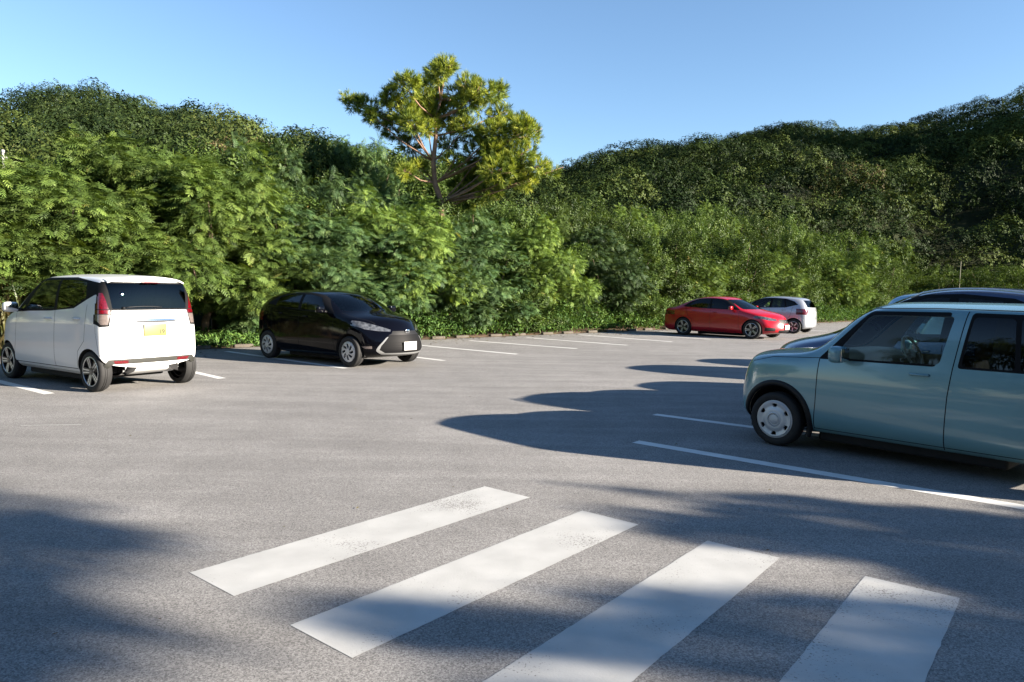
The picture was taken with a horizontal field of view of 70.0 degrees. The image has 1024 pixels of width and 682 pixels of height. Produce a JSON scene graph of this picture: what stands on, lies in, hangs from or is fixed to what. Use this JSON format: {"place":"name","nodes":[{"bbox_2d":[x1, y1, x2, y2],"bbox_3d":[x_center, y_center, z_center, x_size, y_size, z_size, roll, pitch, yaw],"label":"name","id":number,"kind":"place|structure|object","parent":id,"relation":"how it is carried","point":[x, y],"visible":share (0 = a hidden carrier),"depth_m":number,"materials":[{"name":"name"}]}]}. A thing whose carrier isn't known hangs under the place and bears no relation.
{"place":"outdoors","nodes":[
{"label":"outdoors","id":0,"kind":"place"},
{"bbox_2d":[0,322,1023,681],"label":"car park","id":1,"kind":"structure","parent":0,"point":[128,504],"depth_m":5.25,"materials":[{"name":"grey asphalt"}]},
{"bbox_2d":[0,380,51,393],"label":"parking line","id":2,"kind":"object","parent":1,"relation":"on","point":[24,387],"visible":1,"depth_m":10.89,"materials":[{"name":"paint"}]},
{"bbox_2d":[0,274,195,391],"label":"parked car","id":3,"kind":"object","parent":1,"relation":"on","point":[96,332],"visible":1,"depth_m":10.90,"materials":[{"name":"white metal"}]},
{"bbox_2d":[195,371,223,378],"bbox_3d":[-6.742,0.472,14.188,0.146,0.001,5.304,-3,6,-45],"label":"parking line","id":4,"kind":"object","parent":1,"relation":"on","point":[208,375],"visible":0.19,"depth_m":12.68,"materials":[{"name":"paint"}]},
{"bbox_2d":[233,344,253,347],"bbox_3d":[-6.834,0.122,18.610,0.500,0.090,0.130,-3,5,-42],"label":"wheel stop","id":5,"kind":"object","parent":1,"relation":"on","point":[242,345],"visible":1,"depth_m":18.53,"materials":[{"name":"concrete"}]},
{"bbox_2d":[225,351,344,367],"bbox_3d":[-5.026,0.385,15.814,4.932,0.001,0.146,4,5,43],"label":"parking line","id":6,"kind":"object","parent":1,"relation":"on","point":[287,359],"visible":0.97,"depth_m":15.48,"materials":[{"name":"paint"}]},
{"bbox_2d":[259,290,421,366],"bbox_3d":[-3.667,-0.343,15.713,4.202,1.509,2.131,4,5,37],"label":"parked car","id":7,"kind":"object","parent":1,"relation":"on","point":[350,329],"visible":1,"depth_m":14.91,"materials":[{"name":"black metal"}]},
{"bbox_2d":[190,486,528,595],"bbox_3d":[-0.805,1.213,4.726,0.460,0.001,2.386,4,5,40],"label":"crossing stripe","id":8,"kind":"object","parent":1,"relation":"on","point":[237,576],"visible":1,"depth_m":4.46,"materials":[{"name":"paint"}]},
{"bbox_2d":[5,323,823,634],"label":"fallen leaves","id":9,"kind":"object","parent":1,"relation":"on","point":[457,467],"visible":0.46,"depth_m":22.40,"materials":[{"name":"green plant"}]},
{"bbox_2d":[291,511,637,657],"bbox_3d":[-0.087,1.265,4.124,0.460,0.001,2.373,4,5,40],"label":"crossing stripe","id":10,"kind":"object","parent":1,"relation":"on","point":[356,627],"visible":1,"depth_m":3.83,"materials":[{"name":"paint"}]},
{"bbox_2d":[422,345,513,353],"bbox_3d":[-1.238,0.216,19.042,3.662,0.001,0.146,4,5,42],"label":"parking line","id":11,"kind":"object","parent":1,"relation":"on","point":[469,349],"visible":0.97,"depth_m":18.98,"materials":[{"name":"paint"}]},
{"bbox_2d":[483,541,778,681],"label":"crossing stripe","id":12,"kind":"object","parent":1,"relation":"on","point":[633,633],"visible":1,"depth_m":3.44,"materials":[{"name":"paint"}]},
{"bbox_2d":[664,296,789,338],"bbox_3d":[7.801,-0.898,26.613,4.576,1.442,2.114,5,6,44],"label":"parked car","id":13,"kind":"object","parent":1,"relation":"on","point":[722,315],"visible":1,"depth_m":25.96,"materials":[{"name":"red metal"}]},
{"bbox_2d":[654,414,818,436],"bbox_3d":[3.700,1.065,7.804,4.838,0.001,0.136,4,5,39],"label":"parking line","id":14,"kind":"object","parent":1,"relation":"on","point":[817,435],"visible":0.34,"depth_m":8.85,"materials":[{"name":"paint"}]},
{"bbox_2d":[749,296,816,333],"bbox_3d":[10.599,-1.136,30.373,3.816,1.480,2.032,4,5,39],"label":"parked car","id":15,"kind":"object","parent":1,"relation":"on","point":[799,313],"visible":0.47,"depth_m":29.07,"materials":[{"name":"white metal"}]},
{"bbox_2d":[632,441,1023,509],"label":"parking line","id":16,"kind":"object","parent":1,"relation":"on","point":[947,494],"visible":1,"depth_m":6.23,"materials":[{"name":"paint"}]},
{"bbox_2d":[779,576,959,681],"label":"crossing stripe","id":17,"kind":"object","parent":1,"relation":"on","point":[875,630],"visible":1,"depth_m":3.32,"materials":[{"name":"paint"}]},
{"bbox_2d":[743,302,1023,469],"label":"parked car","id":18,"kind":"object","parent":1,"relation":"on","point":[860,381],"visible":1,"depth_m":6.60,"materials":[{"name":"teal"}]},
{"bbox_2d":[780,288,1023,353],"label":"parked car","id":19,"kind":"object","parent":1,"relation":"on","point":[931,344],"visible":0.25,"depth_m":8.43,"materials":[{"name":"grey"}]},
{"bbox_2d":[887,293,930,332],"bbox_3d":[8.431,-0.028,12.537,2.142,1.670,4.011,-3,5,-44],"label":"windshield","id":20,"kind":"object","parent":19,"relation":"attached to","point":[901,297],"visible":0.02,"depth_m":13.11,"materials":[{"name":"blue"}]},
{"bbox_2d":[920,317,944,334],"bbox_3d":[7.675,0.227,9.851,2.074,1.510,3.894,-3,5,-44],"label":"car","id":21,"kind":"object","parent":1,"relation":"on","point":[933,325],"visible":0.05,"depth_m":10.50,"materials":[{"name":"blue"}]},
{"bbox_2d":[0,0,1023,172],"label":"sky","id":22,"kind":"structure","parent":0,"point":[596,74],"materials":[{"name":"blue"}]},
{"bbox_2d":[195,318,853,348],"bbox_3d":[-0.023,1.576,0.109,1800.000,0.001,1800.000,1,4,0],"label":"ground","id":23,"kind":"structure","parent":0,"point":[447,330],"depth_m":28.22,"materials":[{"name":"green plant"}]},
{"bbox_2d":[0,153,43,281],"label":"feathery tree","id":24,"kind":"object","parent":23,"relation":"on","point":[15,232],"visible":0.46,"depth_m":15.49,"materials":[{"name":"green plant"}]},
{"bbox_2d":[0,266,43,353],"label":"reed grass","id":25,"kind":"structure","parent":23,"relation":"on","point":[4,315],"depth_m":15.21,"materials":[{"name":"green plant"}]},
{"bbox_2d":[0,194,55,306],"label":"feathery tree","id":26,"kind":"object","parent":23,"relation":"on","point":[11,253],"visible":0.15,"depth_m":15.37,"materials":[{"name":"green plant"}]},
{"bbox_2d":[1,161,56,192],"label":"feathery tree","id":27,"kind":"object","parent":23,"relation":"on","point":[18,170],"visible":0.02,"depth_m":19.26,"materials":[{"name":"green plant"}]},
{"bbox_2d":[0,190,156,304],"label":"feathery tree","id":28,"kind":"object","parent":23,"relation":"on","point":[32,251],"visible":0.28,"depth_m":15.57,"materials":[{"name":"green plant"}]},
{"bbox_2d":[0,148,215,306],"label":"feathery tree","id":29,"kind":"object","parent":23,"relation":"on","point":[42,182],"visible":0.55,"depth_m":16.58,"materials":[{"name":"green plant"}]},
{"bbox_2d":[39,136,191,306],"bbox_3d":[-11.374,-2.877,20.663,5.012,5.773,4.749,2,4,11],"label":"broadleaf tree","id":30,"kind":"object","parent":23,"relation":"on","point":[60,161],"visible":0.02,"depth_m":20.24,"materials":[{"name":"green plant"}]},
{"bbox_2d":[0,122,273,315],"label":"feathery tree","id":31,"kind":"object","parent":23,"relation":"on","point":[113,175],"visible":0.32,"depth_m":17.83,"materials":[{"name":"green plant"}]},
{"bbox_2d":[89,131,195,312],"bbox_3d":[-10.392,-3.083,21.673,5.099,6.072,5.184,1,4,-1],"label":"feathery tree","id":32,"kind":"object","parent":23,"relation":"on","point":[143,151],"visible":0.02,"depth_m":20.09,"materials":[{"name":"green plant"}]},
{"bbox_2d":[91,136,331,333],"bbox_3d":[-8.077,-2.614,19.577,5.972,5.484,6.264,2,4,23],"label":"feathery tree","id":33,"kind":"object","parent":23,"relation":"on","point":[254,178],"visible":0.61,"depth_m":18.27,"materials":[{"name":"green plant"}]},
{"bbox_2d":[193,153,253,332],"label":"feathery tree","id":34,"kind":"object","parent":23,"relation":"on","point":[214,326],"depth_m":22.39,"materials":[{"name":"green plant"}]},
{"bbox_2d":[166,134,300,197],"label":"broadleaf tree","id":35,"kind":"object","parent":23,"relation":"on","point":[203,151],"visible":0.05,"depth_m":25.64,"materials":[{"name":"green plant"}]},
{"bbox_2d":[211,171,305,329],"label":"feathery tree","id":36,"kind":"object","parent":23,"relation":"on","point":[213,313],"depth_m":21.40,"materials":[{"name":"green plant"}]},
{"bbox_2d":[185,229,341,326],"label":"feathery tree","id":37,"kind":"object","parent":23,"relation":"on","point":[224,306],"visible":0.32,"depth_m":18.98,"materials":[{"name":"green plant"}]},
{"bbox_2d":[220,129,323,205],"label":"feathery tree","id":38,"kind":"object","parent":23,"relation":"on","point":[299,163],"visible":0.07,"depth_m":26.01,"materials":[{"name":"green plant"}]},
{"bbox_2d":[227,131,351,207],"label":"broadleaf tree","id":39,"kind":"object","parent":23,"relation":"on","point":[311,142],"visible":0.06,"depth_m":28.05,"materials":[{"name":"green plant"}]},
{"bbox_2d":[212,202,386,338],"bbox_3d":[-6.151,-2.035,21.381,4.980,4.110,5.063,1,4,7],"label":"feathery tree","id":40,"kind":"object","parent":23,"relation":"on","point":[344,254],"visible":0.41,"depth_m":20.11,"materials":[{"name":"green plant"}]},
{"bbox_2d":[273,186,353,248],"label":"broadleaf tree","id":41,"kind":"object","parent":23,"relation":"on","point":[309,205],"visible":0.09,"depth_m":23.15,"materials":[{"name":"green plant"}]},
{"bbox_2d":[297,134,379,202],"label":"broadleaf tree","id":42,"kind":"object","parent":23,"relation":"on","point":[322,154],"visible":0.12,"depth_m":28.00,"materials":[{"name":"green plant"}]},
{"bbox_2d":[295,166,388,273],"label":"feathery tree","id":43,"kind":"object","parent":23,"relation":"on","point":[331,188],"visible":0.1,"depth_m":23.90,"materials":[{"name":"green plant"}]},
{"bbox_2d":[273,210,446,317],"bbox_3d":[-4.963,-2.012,22.382,5.998,3.965,5.596,-2,5,-40],"label":"feathery tree","id":44,"kind":"object","parent":23,"relation":"on","point":[360,237],"visible":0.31,"depth_m":21.38,"materials":[{"name":"green plant"}]},
{"bbox_2d":[329,130,412,202],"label":"feathery tree","id":45,"kind":"object","parent":23,"relation":"on","point":[377,180],"visible":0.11,"depth_m":29.65,"materials":[{"name":"green plant"}]},
{"bbox_2d":[334,171,439,323],"bbox_3d":[-4.642,-3.096,26.157,4.961,5.642,4.801,-1,4,-28],"label":"feathery tree","id":46,"kind":"object","parent":23,"relation":"on","point":[389,200],"visible":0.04,"depth_m":25.95,"materials":[{"name":"green plant"}]},
{"bbox_2d":[331,180,486,314],"bbox_3d":[-3.708,-2.539,23.582,5.465,4.896,5.210,3,5,29],"label":"feathery tree","id":47,"kind":"object","parent":23,"relation":"on","point":[367,218],"visible":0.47,"depth_m":22.49,"materials":[{"name":"green plant"}]},
{"bbox_2d":[365,143,453,202],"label":"broadleaf tree","id":48,"kind":"object","parent":23,"relation":"on","point":[418,191],"visible":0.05,"depth_m":30.09,"materials":[{"name":"green plant"}]},
{"bbox_2d":[381,190,479,330],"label":"broadleaf tree","id":49,"kind":"object","parent":23,"relation":"on","point":[453,211],"visible":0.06,"depth_m":26.50,"materials":[{"name":"green plant"}]},
{"bbox_2d":[394,170,474,222],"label":"broadleaf tree","id":50,"kind":"object","parent":23,"relation":"on","point":[411,189],"visible":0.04,"depth_m":30.97,"materials":[{"name":"green plant"}]},
{"bbox_2d":[372,217,507,333],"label":"feathery tree","id":51,"kind":"object","parent":23,"relation":"on","point":[472,252],"visible":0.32,"depth_m":23.80,"materials":[{"name":"green plant"}]},
{"bbox_2d":[0,286,899,350],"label":"undergrowth","id":52,"kind":"object","parent":23,"relation":"on","point":[222,338],"visible":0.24,"depth_m":26.23,"materials":[{"name":"green plant"}]},
{"bbox_2d":[337,51,563,328],"bbox_3d":[-2.251,-5.280,26.593,8.265,10.012,3.896,1,4,0],"label":"pine tree","id":53,"kind":"object","parent":23,"relation":"on","point":[419,113],"visible":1,"depth_m":26.07,"materials":[{"name":"green plant"}]},
{"bbox_2d":[420,198,515,329],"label":"feathery tree","id":54,"kind":"object","parent":23,"relation":"on","point":[482,222],"visible":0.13,"depth_m":27.25,"materials":[{"name":"green plant"}]},
{"bbox_2d":[410,225,543,332],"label":"feathery tree","id":55,"kind":"object","parent":23,"relation":"on","point":[490,274],"visible":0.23,"depth_m":24.76,"materials":[{"name":"green plant"}]},
{"bbox_2d":[456,203,512,245],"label":"broadleaf tree","id":56,"kind":"object","parent":23,"relation":"on","point":[495,208],"visible":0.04,"depth_m":29.99,"materials":[{"name":"green plant"}]},
{"bbox_2d":[462,198,516,219],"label":"broadleaf tree","id":57,"kind":"object","parent":23,"relation":"on","point":[507,204],"visible":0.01,"depth_m":32.93,"materials":[{"name":"green plant"}]},
{"bbox_2d":[447,249,566,332],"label":"broadleaf tree","id":58,"kind":"object","parent":23,"relation":"on","point":[500,263],"visible":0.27,"depth_m":25.62,"materials":[{"name":"green plant"}]},
{"bbox_2d":[476,199,553,326],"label":"broadleaf tree","id":59,"kind":"object","parent":23,"relation":"on","point":[520,219],"visible":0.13,"depth_m":30.16,"materials":[{"name":"green plant"}]},
{"bbox_2d":[510,206,576,257],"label":"feathery tree","id":60,"kind":"object","parent":23,"relation":"on","point":[565,229],"visible":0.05,"depth_m":30.16,"materials":[{"name":"green plant"}]},
{"bbox_2d":[489,212,601,329],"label":"feathery tree","id":61,"kind":"object","parent":23,"relation":"on","point":[534,246],"visible":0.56,"depth_m":26.35,"materials":[{"name":"green plant"}]},
{"bbox_2d":[531,196,595,312],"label":"broadleaf tree","id":62,"kind":"object","parent":23,"relation":"on","point":[586,206],"visible":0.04,"depth_m":35.41,"materials":[{"name":"green plant"}]},
{"bbox_2d":[537,192,592,296],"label":"broadleaf tree","id":63,"kind":"object","parent":23,"relation":"on","point":[576,213],"visible":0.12,"depth_m":32.05,"materials":[{"name":"green plant"}]},
{"bbox_2d":[538,237,608,330],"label":"broadleaf tree","id":64,"kind":"object","parent":23,"relation":"on","point":[578,245],"visible":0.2,"depth_m":28.45,"materials":[{"name":"green plant"}]},
{"bbox_2d":[567,214,631,324],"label":"broadleaf tree","id":65,"kind":"object","parent":23,"relation":"on","point":[604,222],"visible":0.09,"depth_m":32.91,"materials":[{"name":"green plant"}]},
{"bbox_2d":[588,194,613,223],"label":"broadleaf tree","id":66,"kind":"object","parent":23,"relation":"on","point":[603,207],"visible":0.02,"depth_m":37.42,"materials":[{"name":"green plant"}]},
{"bbox_2d":[549,224,661,327],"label":"feathery tree","id":67,"kind":"object","parent":23,"relation":"on","point":[594,237],"visible":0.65,"depth_m":29.33,"materials":[{"name":"green plant"}]},
{"bbox_2d":[590,236,679,327],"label":"broadleaf tree","id":68,"kind":"object","parent":23,"relation":"on","point":[658,298],"visible":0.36,"depth_m":30.53,"materials":[{"name":"green plant"}]},
{"bbox_2d":[612,202,677,255],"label":"feathery tree","id":69,"kind":"object","parent":23,"relation":"on","point":[637,211],"visible":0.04,"depth_m":35.42,"materials":[{"name":"green plant"}]},
{"bbox_2d":[625,224,706,326],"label":"broadleaf tree","id":70,"kind":"object","parent":23,"relation":"on","point":[676,286],"visible":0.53,"depth_m":31.85,"materials":[{"name":"green plant"}]},
{"bbox_2d":[638,204,693,232],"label":"broadleaf tree","id":71,"kind":"object","parent":23,"relation":"on","point":[662,215],"visible":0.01,"depth_m":41.87,"materials":[{"name":"green plant"}]},
{"bbox_2d":[640,210,692,323],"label":"broadleaf tree","id":72,"kind":"object","parent":23,"relation":"on","point":[667,227],"visible":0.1,"depth_m":35.88,"materials":[{"name":"green plant"}]},
{"bbox_2d":[651,203,708,317],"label":"broadleaf tree","id":73,"kind":"object","parent":23,"relation":"on","point":[695,224],"visible":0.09,"depth_m":37.66,"materials":[{"name":"green plant"}]},
{"bbox_2d":[656,246,740,301],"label":"feathery tree","id":74,"kind":"object","parent":23,"relation":"on","point":[709,286],"visible":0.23,"depth_m":33.09,"materials":[{"name":"green plant"}]},
{"bbox_2d":[669,205,733,251],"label":"broadleaf tree","id":75,"kind":"object","parent":23,"relation":"on","point":[718,228],"visible":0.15,"depth_m":40.33,"materials":[{"name":"green plant"}]},
{"bbox_2d":[673,231,761,302],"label":"broadleaf tree","id":76,"kind":"object","parent":23,"relation":"on","point":[733,274],"visible":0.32,"depth_m":34.48,"materials":[{"name":"green plant"}]},
{"bbox_2d":[698,199,752,286],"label":"feathery tree","id":77,"kind":"object","parent":23,"relation":"on","point":[730,223],"visible":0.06,"depth_m":41.71,"materials":[{"name":"green plant"}]},
{"bbox_2d":[701,229,781,306],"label":"broadleaf tree","id":78,"kind":"object","parent":23,"relation":"on","point":[747,267],"visible":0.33,"depth_m":36.92,"materials":[{"name":"green plant"}]},
{"bbox_2d":[729,214,766,250],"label":"broadleaf tree","id":79,"kind":"object","parent":23,"relation":"on","point":[744,222],"visible":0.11,"depth_m":42.92,"materials":[{"name":"green plant"}]},
{"bbox_2d":[739,212,794,254],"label":"broadleaf tree","id":80,"kind":"object","parent":23,"relation":"on","point":[772,225],"visible":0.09,"depth_m":44.16,"materials":[{"name":"green plant"}]},
{"bbox_2d":[723,243,812,306],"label":"feathery tree","id":81,"kind":"object","parent":23,"relation":"on","point":[784,286],"visible":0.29,"depth_m":38.06,"materials":[{"name":"green plant"}]},
{"bbox_2d":[752,213,820,286],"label":"broadleaf tree","id":82,"kind":"object","parent":23,"relation":"on","point":[788,228],"visible":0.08,"depth_m":45.76,"materials":[{"name":"green plant"}]},
{"bbox_2d":[749,231,825,305],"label":"broadleaf tree","id":83,"kind":"object","parent":23,"relation":"on","point":[801,255],"visible":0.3,"depth_m":40.22,"materials":[{"name":"green plant"}]},
{"bbox_2d":[782,221,828,283],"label":"feathery tree","id":84,"kind":"object","parent":23,"relation":"on","point":[809,235],"visible":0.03,"depth_m":47.39,"materials":[{"name":"green plant"}]},
{"bbox_2d":[790,250,840,311],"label":"broadleaf tree","id":85,"kind":"object","parent":23,"relation":"on","point":[817,265],"visible":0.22,"depth_m":42.81,"materials":[{"name":"green plant"}]},
{"bbox_2d":[819,229,850,312],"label":"broadleaf tree","id":86,"kind":"object","parent":23,"relation":"on","point":[829,240],"visible":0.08,"depth_m":49.27,"materials":[{"name":"green plant"}]},
{"bbox_2d":[800,243,882,319],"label":"feathery tree","id":87,"kind":"object","parent":23,"relation":"on","point":[848,279],"visible":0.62,"depth_m":43.89,"materials":[{"name":"green plant"}]},
{"bbox_2d":[820,229,871,260],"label":"broadleaf tree","id":88,"kind":"object","parent":23,"relation":"on","point":[855,248],"visible":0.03,"depth_m":52.34,"materials":[{"name":"green plant"}]},
{"bbox_2d":[835,229,888,298],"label":"broadleaf tree","id":89,"kind":"object","parent":23,"relation":"on","point":[863,239],"visible":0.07,"depth_m":54.76,"materials":[{"name":"green plant"}]},
{"bbox_2d":[835,249,891,318],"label":"broadleaf tree","id":90,"kind":"object","parent":23,"relation":"on","point":[882,299],"visible":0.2,"depth_m":46.34,"materials":[{"name":"green plant"}]},
{"bbox_2d":[852,232,914,294],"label":"feathery tree","id":91,"kind":"object","parent":23,"relation":"on","point":[904,251],"visible":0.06,"depth_m":55.95,"materials":[{"name":"green plant"}]},
{"bbox_2d":[863,259,920,300],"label":"broadleaf tree","id":92,"kind":"object","parent":23,"relation":"on","point":[900,288],"visible":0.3,"depth_m":49.75,"materials":[{"name":"green plant"}]},
{"bbox_2d":[881,231,924,296],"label":"broadleaf tree","id":93,"kind":"object","parent":23,"relation":"on","point":[917,271],"visible":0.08,"depth_m":57.78,"materials":[{"name":"green plant"}]},
{"bbox_2d":[896,252,934,286],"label":"broadleaf tree","id":94,"kind":"object","parent":23,"relation":"on","point":[921,261],"visible":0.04,"depth_m":60.84,"materials":[{"name":"green plant"}]},
{"bbox_2d":[901,273,938,292],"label":"bush","id":95,"kind":"object","parent":23,"relation":"on","point":[923,284],"visible":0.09,"depth_m":58.51,"materials":[{"name":"green plant"}]},
{"bbox_2d":[917,263,955,286],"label":"bush","id":96,"kind":"object","parent":23,"relation":"on","point":[944,271],"visible":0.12,"depth_m":61.67,"materials":[{"name":"green plant"}]},
{"bbox_2d":[908,274,965,293],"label":"bush","id":97,"kind":"object","parent":23,"relation":"on","point":[954,280],"visible":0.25,"depth_m":56.63,"materials":[{"name":"green plant"}]},
{"bbox_2d":[942,268,997,284],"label":"bush","id":98,"kind":"object","parent":23,"relation":"on","point":[956,275],"visible":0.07,"depth_m":61.32,"materials":[{"name":"green plant"}]},
{"bbox_2d":[951,264,1018,288],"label":"bush","id":99,"kind":"object","parent":23,"relation":"on","point":[972,276],"visible":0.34,"depth_m":56.44,"materials":[{"name":"green plant"}]},
{"bbox_2d":[993,264,1023,288],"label":"bush","id":100,"kind":"object","parent":23,"relation":"on","point":[1021,278],"visible":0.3,"depth_m":57.08,"materials":[{"name":"green plant"}]},
{"bbox_2d":[192,131,1023,329],"bbox_3d":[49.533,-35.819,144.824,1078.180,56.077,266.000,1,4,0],"label":"hill","id":101,"kind":"structure","parent":0,"point":[965,222],"depth_m":76.70,"materials":[{"name":"green plant"}]},
{"bbox_2d":[0,76,555,217],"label":"forest","id":102,"kind":"object","parent":101,"relation":"on","point":[30,115],"visible":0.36,"depth_m":44.02,"materials":[{"name":"green plant"}]},
{"bbox_2d":[581,210,649,318],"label":"broadleaf tree","id":103,"kind":"object","parent":101,"relation":"on","point":[628,221],"visible":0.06,"depth_m":34.04,"materials":[{"name":"green plant"}]},
{"bbox_2d":[483,83,1023,289],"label":"forest","id":104,"kind":"object","parent":101,"relation":"on","point":[655,176],"visible":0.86,"depth_m":73.37,"materials":[{"name":"green plant"}]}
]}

